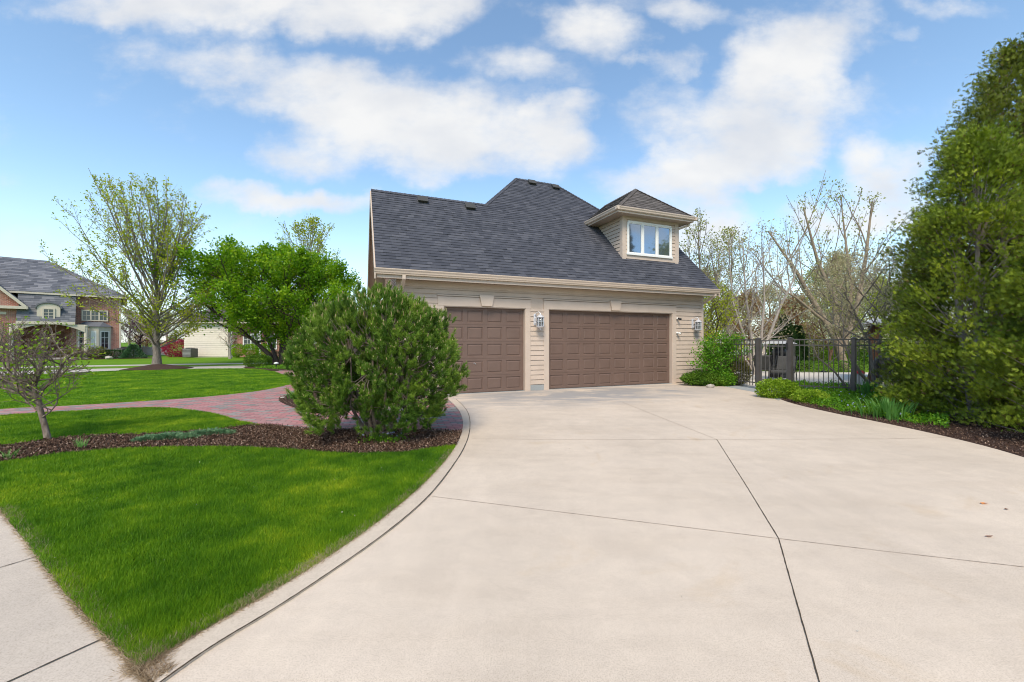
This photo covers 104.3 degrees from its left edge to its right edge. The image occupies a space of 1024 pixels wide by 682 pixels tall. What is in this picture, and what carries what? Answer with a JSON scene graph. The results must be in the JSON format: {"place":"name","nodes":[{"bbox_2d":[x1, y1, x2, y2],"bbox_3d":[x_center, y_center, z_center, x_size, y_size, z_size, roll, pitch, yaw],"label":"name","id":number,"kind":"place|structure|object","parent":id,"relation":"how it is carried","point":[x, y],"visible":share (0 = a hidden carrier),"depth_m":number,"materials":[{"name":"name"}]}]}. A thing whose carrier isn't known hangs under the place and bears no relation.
{"place":"outdoors","nodes":[
{"label":"outdoors","id":0,"kind":"place"},
{"bbox_2d":[0,511,140,681],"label":"sidewalk","id":1,"kind":"structure","parent":0,"point":[39,626],"depth_m":2.00,"materials":[{"name":"concrete"}]},
{"bbox_2d":[7,637,103,681],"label":"sidewalk joint","id":2,"kind":"object","parent":1,"relation":"on","point":[51,661],"visible":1,"depth_m":1.82,"materials":[{"name":"grey concrete"}]},
{"bbox_2d":[1,365,246,375],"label":"street","id":3,"kind":"structure","parent":0,"point":[118,369],"depth_m":21.53,"materials":[{"name":"grey asphalt"}]},
{"bbox_2d":[0,406,259,444],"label":"lawn","id":4,"kind":"structure","parent":0,"point":[86,419],"depth_m":7.28,"materials":[{"name":"green plant"}]},
{"bbox_2d":[0,368,291,408],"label":"lawn","id":5,"kind":"structure","parent":0,"point":[148,387],"depth_m":12.67,"materials":[{"name":"green plant"}]},
{"bbox_2d":[2,362,320,368],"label":"sidewalk","id":6,"kind":"structure","parent":0,"point":[148,364],"depth_m":25.20,"materials":[{"name":"concrete"}]},
{"bbox_2d":[0,444,456,663],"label":"lawn","id":7,"kind":"structure","parent":0,"point":[207,518],"depth_m":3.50,"materials":[{"name":"green plant"}]},
{"bbox_2d":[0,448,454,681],"bbox_3d":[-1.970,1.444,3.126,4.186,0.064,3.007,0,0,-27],"label":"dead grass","id":8,"kind":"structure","parent":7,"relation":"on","point":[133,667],"depth_m":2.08,"materials":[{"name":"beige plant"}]},
{"bbox_2d":[0,384,462,430],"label":"brick path","id":9,"kind":"structure","parent":0,"point":[262,406],"depth_m":8.68,"materials":[{"name":"red brick"}]},
{"bbox_2d":[0,342,986,377],"bbox_3d":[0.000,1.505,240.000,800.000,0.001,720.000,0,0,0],"label":"ground","id":10,"kind":"structure","parent":0,"point":[181,360],"depth_m":29.24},
{"bbox_2d":[0,256,126,359],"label":"brick house","id":11,"kind":"structure","parent":10,"relation":"on","point":[28,287],"depth_m":33.40,"materials":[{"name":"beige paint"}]},
{"bbox_2d":[44,332,63,356],"bbox_3d":[-38.812,0.305,33.774,1.100,2.200,0.060,0,0,-44],"label":"front door","id":12,"kind":"structure","parent":11,"relation":"in","point":[61,336],"depth_m":33.83,"materials":[{"name":"brown wood"}]},
{"bbox_2d":[81,310,107,320],"bbox_3d":[-36.216,-2.205,34.585,1.595,0.950,0.060,0,0,-44],"label":"window","id":13,"kind":"structure","parent":11,"relation":"in","point":[86,315],"depth_m":34.50,"materials":[{"name":"white glass"}]},
{"bbox_2d":[1,357,151,360],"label":"mulch bed","id":14,"kind":"object","parent":10,"relation":"on","point":[104,358],"visible":0.32,"depth_m":33.91,"materials":[{"name":"soil"}]},
{"bbox_2d":[85,346,111,358],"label":"brown shrub","id":15,"kind":"object","parent":14,"relation":"on","point":[103,348],"visible":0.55,"depth_m":33.78,"materials":[{"name":"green plant"}]},
{"bbox_2d":[100,349,127,358],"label":"trimmed hedge","id":16,"kind":"object","parent":14,"relation":"on","point":[114,350],"visible":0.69,"depth_m":33.89,"materials":[{"name":"green plant"}]},
{"bbox_2d":[118,344,147,358],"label":"blue spruce","id":17,"kind":"object","parent":14,"relation":"on","point":[130,349],"visible":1,"depth_m":34.27,"materials":[{"name":"green plant"}]},
{"bbox_2d":[121,309,144,345],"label":"leafing tree","id":18,"kind":"object","parent":10,"relation":"on","point":[127,328],"visible":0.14,"depth_m":59.83,"materials":[{"name":"grey plant"}]},
{"bbox_2d":[39,168,236,363],"bbox_3d":[-20.477,-3.877,22.048,8.793,10.727,7.616,0,0,0],"label":"maple tree","id":19,"kind":"object","parent":10,"relation":"on","point":[153,317],"visible":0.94,"depth_m":21.45,"materials":[{"name":"green plant"}]},
{"bbox_2d":[130,327,152,346],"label":"leafing tree","id":20,"kind":"object","parent":10,"relation":"on","point":[145,344],"visible":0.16,"depth_m":51.70,"materials":[{"name":"green plant"}]},
{"bbox_2d":[121,314,167,347],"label":"pink tree","id":21,"kind":"object","parent":10,"relation":"on","point":[140,341],"visible":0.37,"depth_m":38.57,"materials":[{"name":"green plant"}]},
{"bbox_2d":[121,346,167,355],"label":"white fence","id":22,"kind":"object","parent":10,"relation":"on","point":[147,350],"visible":0.23,"depth_m":40.48,"materials":[{"name":"plastic"}]},
{"bbox_2d":[121,364,193,370],"bbox_3d":[-18.988,1.375,21.362,3.100,0.240,3.100,0,0,0],"label":"mulch ring","id":23,"kind":"object","parent":10,"relation":"on","point":[157,367],"visible":0.94,"depth_m":20.80,"materials":[{"name":"soil"}]},
{"bbox_2d":[146,313,181,345],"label":"leafing tree","id":24,"kind":"object","parent":10,"relation":"on","point":[167,338],"visible":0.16,"depth_m":57.95,"materials":[{"name":"beige plant"}]},
{"bbox_2d":[160,339,183,356],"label":"magenta shrub","id":25,"kind":"object","parent":10,"relation":"on","point":[171,346],"visible":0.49,"depth_m":36.93,"materials":[{"name":"red plant"}]},
{"bbox_2d":[182,348,197,356],"bbox_3d":[-28.682,1.020,35.495,0.800,0.870,0.811,0,0,0],"label":"air conditioner","id":26,"kind":"object","parent":10,"relation":"on","point":[189,352],"visible":1,"depth_m":35.11,"materials":[{"name":"grey metal"}]},
{"bbox_2d":[217,322,239,358],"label":"bare tree","id":27,"kind":"object","parent":10,"relation":"on","point":[229,346],"visible":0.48,"depth_m":33.42,"materials":[{"name":"beige plant"}]},
{"bbox_2d":[0,422,462,461],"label":"mulch","id":28,"kind":"object","parent":10,"relation":"on","point":[285,440],"visible":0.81,"depth_m":5.69,"materials":[{"name":"brown wood"}]},
{"bbox_2d":[0,315,104,438],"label":"ornamental tree","id":29,"kind":"object","parent":28,"relation":"on","point":[29,391],"visible":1,"depth_m":5.87,"materials":[{"name":"brown plant"}]},
{"bbox_2d":[71,437,90,447],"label":"seedling","id":30,"kind":"object","parent":28,"relation":"on","point":[79,444],"visible":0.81,"depth_m":5.41,"materials":[{"name":"green plant"}]},
{"bbox_2d":[130,434,155,442],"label":"creeping juniper","id":31,"kind":"object","parent":28,"relation":"on","point":[140,438],"visible":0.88,"depth_m":5.76,"materials":[{"name":"green plant"}]},
{"bbox_2d":[136,431,202,440],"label":"creeping juniper","id":32,"kind":"object","parent":28,"relation":"on","point":[179,434],"visible":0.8,"depth_m":5.92,"materials":[{"name":"green plant"}]},
{"bbox_2d":[187,427,236,436],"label":"creeping juniper","id":33,"kind":"object","parent":28,"relation":"on","point":[216,430],"visible":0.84,"depth_m":6.21,"materials":[{"name":"green plant"}]},
{"bbox_2d":[281,278,470,438],"bbox_3d":[-2.034,0.285,6.220,2.755,2.566,2.521,0,0,0],"label":"pine shrub","id":34,"kind":"object","parent":28,"relation":"on","point":[335,373],"visible":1,"depth_m":5.56,"materials":[{"name":"green plant"}]},
{"bbox_2d":[358,431,408,443],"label":"flowering weed","id":35,"kind":"object","parent":28,"relation":"on","point":[379,438],"visible":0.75,"depth_m":5.72,"materials":[{"name":"green plant"}]},
{"bbox_2d":[231,343,245,357],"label":"clipped bush","id":36,"kind":"object","parent":10,"relation":"on","point":[240,345],"visible":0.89,"depth_m":35.85,"materials":[{"name":"green plant"}]},
{"bbox_2d":[135,234,363,364],"bbox_3d":[-15.364,-2.358,24.349,12.296,7.841,9.066,0,0,0],"label":"spreading tree","id":37,"kind":"object","parent":10,"relation":"on","point":[245,279],"visible":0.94,"depth_m":23.11,"materials":[{"name":"green plant"}]},
{"bbox_2d":[242,344,258,356],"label":"clipped bush","id":38,"kind":"object","parent":10,"relation":"on","point":[247,347],"visible":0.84,"depth_m":35.70,"materials":[{"name":"green plant"}]},
{"bbox_2d":[254,344,270,354],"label":"clipped bush","id":39,"kind":"object","parent":10,"relation":"on","point":[257,352],"visible":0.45,"depth_m":35.70,"materials":[{"name":"green plant"}]},
{"bbox_2d":[243,364,290,370],"bbox_3d":[-12.464,1.479,22.686,4.823,0.020,7.088,0,0,-30],"label":"mulch bed","id":40,"kind":"object","parent":10,"relation":"on","point":[271,369],"visible":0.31,"depth_m":20.53,"materials":[{"name":"soil"}]},
{"bbox_2d":[243,355,272,366],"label":"trimmed hedge","id":41,"kind":"object","parent":40,"relation":"on","point":[247,360],"visible":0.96,"depth_m":22.68,"materials":[{"name":"green plant"}]},
{"bbox_2d":[256,364,314,368],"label":"ground cover","id":42,"kind":"object","parent":40,"relation":"on","point":[281,366],"visible":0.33,"depth_m":21.32,"materials":[{"name":"green plant"}]},
{"bbox_2d":[177,299,363,356],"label":"house","id":43,"kind":"structure","parent":10,"relation":"on","point":[208,344],"depth_m":36.83,"materials":[{"name":"plastic"}]},
{"bbox_2d":[243,334,258,348],"bbox_3d":[-24.763,0.055,37.781,1.400,1.500,0.060,0,0,-8],"label":"window","id":44,"kind":"structure","parent":43,"relation":"in","point":[245,340],"depth_m":37.74,"materials":[{"name":"white glass"}]},
{"bbox_2d":[142,397,469,681],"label":"driveway edging","id":45,"kind":"object","parent":10,"relation":"on","point":[197,645],"visible":0.87,"depth_m":2.43,"materials":[{"name":"concrete"}]},
{"bbox_2d":[160,399,469,681],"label":"driveway joint","id":46,"kind":"object","parent":45,"relation":"on","point":[311,583],"visible":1,"depth_m":2.34,"materials":[{"name":"grey concrete"}]},
{"bbox_2d":[275,213,340,336],"bbox_3d":[-16.192,-4.143,30.746,5.324,11.250,5.287,0,0,-28],"label":"background tree","id":47,"kind":"object","parent":10,"relation":"on","point":[297,230],"visible":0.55,"depth_m":30.60,"materials":[{"name":"green plant"}]},
{"bbox_2d":[279,390,393,409],"bbox_3d":[-4.250,1.455,10.284,2.902,0.020,4.028,0,0,-44],"label":"mulch bed","id":48,"kind":"object","parent":10,"relation":"on","point":[285,401],"visible":0.16,"depth_m":9.51,"materials":[{"name":"brown wood"}]},
{"bbox_2d":[367,178,720,393],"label":"garage","id":49,"kind":"structure","parent":10,"relation":"on","point":[612,291],"depth_m":12.63,"materials":[{"name":"beige"}]},
{"bbox_2d":[444,307,522,393],"bbox_3d":[-0.780,0.263,11.446,2.401,2.420,0.046,0,0,-22],"label":"garage door","id":50,"kind":"structure","parent":49,"relation":"in","point":[490,340],"depth_m":11.49,"materials":[{"name":"brown metal"}]},
{"bbox_2d":[534,312,544,329],"bbox_3d":[0.804,-0.603,11.766,0.323,0.546,0.257,0,0,0],"label":"wall lantern","id":51,"kind":"object","parent":49,"relation":"attached to","point":[540,321],"depth_m":11.70,"materials":[{"name":"silver metal"}]},
{"bbox_2d":[549,310,668,388],"bbox_3d":[3.289,0.263,13.061,4.756,2.420,0.040,0,0,-22],"label":"garage door","id":52,"kind":"structure","parent":49,"relation":"in","point":[587,348],"depth_m":12.98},
{"bbox_2d":[626,220,672,258],"bbox_3d":[4.895,-3.580,14.126,2.010,1.190,0.075,0,0,-22],"label":"window","id":53,"kind":"structure","parent":49,"relation":"in","point":[643,239],"depth_m":14.12,"materials":[{"name":"white glass"}]},
{"bbox_2d":[692,317,701,331],"bbox_3d":[6.531,-0.573,14.034,0.323,0.546,0.257,0,0,0],"label":"wall lantern","id":54,"kind":"object","parent":49,"relation":"attached to","point":[698,325],"depth_m":13.97,"materials":[{"name":"silver metal"}]},
{"bbox_2d":[448,383,672,394],"bbox_3d":[2.380,1.487,12.641,9.800,0.030,0.160,0,0,-22],"label":"garage apron","id":55,"kind":"object","parent":10,"relation":"on","point":[566,388],"visible":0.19,"depth_m":12.34,"materials":[{"name":"grey concrete"}]},
{"bbox_2d":[679,208,732,341],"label":"slender tree","id":56,"kind":"object","parent":10,"relation":"on","point":[699,254],"visible":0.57,"depth_m":19.42,"materials":[{"name":"green plant"}]},
{"bbox_2d":[701,266,735,340],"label":"leafing tree","id":57,"kind":"object","parent":10,"relation":"on","point":[702,270],"visible":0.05,"depth_m":33.37,"materials":[{"name":"green plant"}]},
{"bbox_2d":[693,226,760,338],"bbox_3d":[12.892,-2.744,24.347,4.064,8.447,3.624,0,0,-39],"label":"slender tree","id":58,"kind":"object","parent":10,"relation":"on","point":[735,248],"visible":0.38,"depth_m":23.92,"materials":[{"name":"grey plant"}]},
{"bbox_2d":[706,341,766,370],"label":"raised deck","id":59,"kind":"structure","parent":10,"relation":"on","point":[734,354],"depth_m":19.94,"materials":[{"name":"brown wood"}]},
{"bbox_2d":[720,287,778,346],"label":"leafing tree","id":60,"kind":"object","parent":10,"relation":"on","point":[755,330],"visible":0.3,"depth_m":32.68,"materials":[{"name":"beige plant"}]},
{"bbox_2d":[724,383,783,399],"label":"gate walk","id":61,"kind":"structure","parent":10,"relation":"on","point":[747,388],"depth_m":12.60,"materials":[{"name":"grey concrete"}]},
{"bbox_2d":[701,370,738,386],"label":"corner shrub","id":62,"kind":"object","parent":61,"relation":"on","point":[731,378],"visible":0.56,"depth_m":12.99,"materials":[{"name":"green plant"}]},
{"bbox_2d":[686,329,754,375],"bbox_3d":[6.957,0.531,13.353,2.460,1.896,1.266,0,0,0],"label":"tiered shrub","id":63,"kind":"object","parent":61,"relation":"on","point":[719,353],"visible":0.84,"depth_m":13.21,"materials":[{"name":"green plant"}]},
{"bbox_2d":[709,337,761,385],"bbox_3d":[7.320,0.693,13.216,0.135,1.605,2.219,0,0,-13],"label":"iron fence","id":64,"kind":"object","parent":61,"relation":"on","point":[757,359],"visible":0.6,"depth_m":12.41,"materials":[{"name":"brown metal"}]},
{"bbox_2d":[760,340,787,388],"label":"metal gate","id":65,"kind":"structure","parent":64,"relation":"attached to","point":[773,346],"depth_m":11.88,"materials":[{"name":"brown metal"}]},
{"bbox_2d":[727,358,751,385],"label":"lime shrub","id":66,"kind":"object","parent":61,"relation":"on","point":[739,374],"visible":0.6,"depth_m":13.12,"materials":[{"name":"green plant"}]},
{"bbox_2d":[752,281,794,354],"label":"leafing tree","id":67,"kind":"object","parent":10,"relation":"on","point":[769,298],"visible":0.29,"depth_m":41.74,"materials":[{"name":"beige plant"}]},
{"bbox_2d":[767,314,802,370],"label":"dark evergreen","id":68,"kind":"object","parent":10,"relation":"on","point":[785,332],"visible":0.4,"depth_m":20.20,"materials":[{"name":"green plant"}]},
{"bbox_2d":[764,293,829,348],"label":"leafing tree","id":69,"kind":"object","parent":10,"relation":"on","point":[797,319],"visible":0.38,"depth_m":32.69,"materials":[{"name":"green plant"}]},
{"bbox_2d":[793,325,811,368],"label":"dark evergreen","id":70,"kind":"object","parent":10,"relation":"on","point":[800,335],"visible":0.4,"depth_m":20.68,"materials":[{"name":"green plant"}]},
{"bbox_2d":[774,264,855,353],"bbox_3d":[30.530,-3.187,40.269,7.051,9.344,6.500,0,0,-16],"label":"leafing tree","id":71,"kind":"object","parent":10,"relation":"on","point":[808,282],"visible":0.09,"depth_m":39.87,"materials":[{"name":"green plant"}]},
{"bbox_2d":[807,340,835,360],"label":"garden shrub","id":72,"kind":"object","parent":10,"relation":"on","point":[815,358],"visible":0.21,"depth_m":28.58,"materials":[{"name":"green plant"}]},
{"bbox_2d":[798,301,865,365],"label":"flowering tree","id":73,"kind":"object","parent":10,"relation":"on","point":[822,335],"visible":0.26,"depth_m":22.99,"materials":[{"name":"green plant"}]},
{"bbox_2d":[796,360,868,372],"bbox_3d":[14.779,1.216,19.006,4.324,0.648,1.043,0,0,0],"label":"trimmed hedge","id":74,"kind":"object","parent":10,"relation":"on","point":[860,366],"visible":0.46,"depth_m":18.78,"materials":[{"name":"green plant"}]},
{"bbox_2d":[761,170,906,370],"bbox_3d":[16.098,-3.466,20.165,6.723,10.009,4.791,0,0,20],"label":"leaning tree","id":75,"kind":"object","parent":10,"relation":"on","point":[818,263],"visible":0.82,"depth_m":20.13,"materials":[{"name":"beige plant"}]},
{"bbox_2d":[783,245,889,351],"bbox_3d":[21.599,-2.374,25.851,5.880,7.720,5.573,0,0,9],"label":"leafing tree","id":76,"kind":"object","parent":10,"relation":"on","point":[832,272],"visible":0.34,"depth_m":25.64,"materials":[{"name":"green plant"}]},
{"bbox_2d":[798,285,877,355],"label":"leafing tree","id":77,"kind":"object","parent":10,"relation":"on","point":[843,311],"visible":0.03,"depth_m":32.32,"materials":[{"name":"green plant"}]},
{"bbox_2d":[819,343,881,363],"bbox_3d":[22.966,0.756,27.017,3.990,1.717,2.205,0,0,0],"label":"garden shrub","id":78,"kind":"object","parent":10,"relation":"on","point":[826,352],"visible":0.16,"depth_m":27.14,"materials":[{"name":"green plant"}]},
{"bbox_2d":[845,335,909,364],"bbox_3d":[23.171,0.538,24.986,4.295,2.178,2.283,0,0,0],"label":"garden shrub","id":79,"kind":"object","parent":10,"relation":"on","point":[861,357],"visible":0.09,"depth_m":24.88,"materials":[{"name":"green plant"}]},
{"bbox_2d":[853,272,904,343],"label":"leafing tree","id":80,"kind":"object","parent":10,"relation":"on","point":[874,293],"visible":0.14,"depth_m":33.76,"materials":[{"name":"green plant"}]},
{"bbox_2d":[781,398,1023,456],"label":"mulch bed","id":81,"kind":"object","parent":10,"relation":"on","point":[1012,447],"visible":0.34,"depth_m":6.58,"materials":[{"name":"brown wood"}]},
{"bbox_2d":[754,377,801,398],"bbox_3d":[6.955,1.233,10.406,1.154,0.597,0.816,0,0,0],"label":"lime shrub","id":82,"kind":"object","parent":81,"relation":"on","point":[787,387],"visible":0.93,"depth_m":10.24,"materials":[{"name":"green plant"}]},
{"bbox_2d":[789,389,829,403],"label":"lime shrub","id":83,"kind":"object","parent":81,"relation":"on","point":[799,396],"visible":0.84,"depth_m":9.44,"materials":[{"name":"green plant"}]},
{"bbox_2d":[787,337,949,391],"bbox_3d":[9.525,0.693,10.812,3.438,1.605,0.174,0,0,27],"label":"iron fence","id":84,"kind":"object","parent":81,"relation":"on","point":[853,345],"visible":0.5,"depth_m":11.04,"materials":[{"name":"brown metal"}]},
{"bbox_2d":[856,380,881,394],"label":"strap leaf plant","id":85,"kind":"object","parent":81,"relation":"on","point":[868,388],"visible":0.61,"depth_m":10.61,"materials":[{"name":"green plant"}]},
{"bbox_2d":[793,379,950,427],"bbox_3d":[8.822,1.370,10.033,3.155,0.310,7.439,0,0,26],"label":"ground cover","id":86,"kind":"object","parent":81,"relation":"on","point":[843,394],"visible":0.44,"depth_m":8.96,"materials":[{"name":"green plant"}]},
{"bbox_2d":[842,395,926,421],"bbox_3d":[7.157,1.262,7.670,1.270,0.425,1.226,0,0,0],"label":"strap leaf plant","id":87,"kind":"object","parent":81,"relation":"on","point":[886,406],"visible":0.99,"depth_m":7.53,"materials":[{"name":"green plant"}]},
{"bbox_2d":[860,117,1023,422],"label":"arborvitae","id":88,"kind":"object","parent":81,"relation":"on","point":[988,151],"visible":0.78,"depth_m":7.38,"materials":[{"name":"green plant"}]},
{"bbox_2d":[862,32,1023,405],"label":"arborvitae","id":89,"kind":"object","parent":81,"relation":"on","point":[995,98],"visible":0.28,"depth_m":8.65,"materials":[{"name":"green plant"}]},
{"bbox_2d":[941,187,1023,432],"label":"arborvitae","id":90,"kind":"object","parent":81,"relation":"on","point":[1014,335],"visible":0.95,"depth_m":6.40,"materials":[{"name":"green plant"}]},
{"bbox_2d":[0,0,1023,341],"label":"sky","id":91,"kind":"structure","parent":0,"point":[260,112],"materials":[{"name":"blue"}]},
{"bbox_2d":[165,383,1023,681],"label":"driveway","id":92,"kind":"structure","parent":0,"point":[437,587],"depth_m":2.66,"materials":[{"name":"concrete"}]},
{"bbox_2d":[679,370,732,386],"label":"corner yew","id":93,"kind":"object","parent":92,"relation":"on","point":[693,377],"visible":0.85,"depth_m":12.99,"materials":[{"name":"green plant"}]},
{"bbox_2d":[434,496,1023,566],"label":"driveway joint","id":94,"kind":"object","parent":92,"relation":"on","point":[746,534],"visible":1,"depth_m":3.01,"materials":[{"name":"grey concrete"}]},
{"bbox_2d":[717,440,819,681],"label":"driveway joint","id":95,"kind":"object","parent":92,"relation":"on","point":[790,581],"visible":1,"depth_m":2.33,"materials":[{"name":"grey concrete"}]},
{"bbox_2d":[735,371,891,390],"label":"patio","id":96,"kind":"structure","parent":0,"point":[809,376],"depth_m":16.55,"materials":[{"name":"grey concrete"}]},
{"bbox_2d":[704,278,748,363],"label":"shrubby tree","id":97,"kind":"object","parent":96,"relation":"on","point":[717,323],"visible":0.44,"depth_m":16.85,"materials":[{"name":"green plant"}]},
{"bbox_2d":[708,217,810,374],"bbox_3d":[10.681,-2.027,17.604,3.990,7.066,3.337,0,0,-21],"label":"multi stem tree","id":98,"kind":"object","parent":96,"relation":"on","point":[746,308],"visible":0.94,"depth_m":17.47,"materials":[{"name":"beige plant"}]},
{"bbox_2d":[753,355,779,377],"bbox_3d":[9.530,0.993,14.970,0.814,0.972,0.651,0,0,-36],"label":"patio chair","id":99,"kind":"object","parent":96,"relation":"on","point":[763,362],"visible":0.43,"depth_m":14.68,"materials":[{"name":"black metal"}]},
{"bbox_2d":[762,341,796,378],"bbox_3d":[10.206,0.715,15.200,0.840,1.520,0.800,0,0,-22],"label":"barbecue cart","id":100,"kind":"object","parent":96,"relation":"on","point":[780,350],"visible":0.44,"depth_m":15.03,"materials":[{"name":"black metal"}]},
{"bbox_2d":[768,355,797,379],"bbox_3d":[9.280,0.993,13.632,0.814,0.972,0.650,0,0,-38],"label":"patio chair","id":101,"kind":"object","parent":96,"relation":"on","point":[780,366],"visible":0.62,"depth_m":13.73,"materials":[{"name":"black metal"}]},
{"bbox_2d":[797,303,860,389],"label":"slender tree","id":102,"kind":"object","parent":96,"relation":"on","point":[845,347],"visible":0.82,"depth_m":11.70,"materials":[{"name":"brown plant"}]},
{"bbox_2d":[798,239,951,385],"bbox_3d":[11.403,-0.782,12.389,4.324,4.598,3.246,0,0,22],"label":"crab apple","id":103,"kind":"object","parent":96,"relation":"on","point":[836,329],"visible":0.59,"depth_m":12.34,"materials":[{"name":"brown plant"}]},
{"bbox_2d":[873,357,897,379],"bbox_3d":[12.404,0.978,13.200,0.680,1.005,0.670,0,0,0],"label":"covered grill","id":104,"kind":"object","parent":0,"point":[876,366],"visible":0.12,"depth_m":13.18,"materials":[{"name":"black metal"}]},
{"bbox_2d":[861,307,966,381],"bbox_3d":[14.527,0.155,13.992,3.459,2.640,3.459,0,0,42],"label":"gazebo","id":105,"kind":"object","parent":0,"point":[873,328],"visible":0.2,"depth_m":13.78,"materials":[{"name":"brown wood"}]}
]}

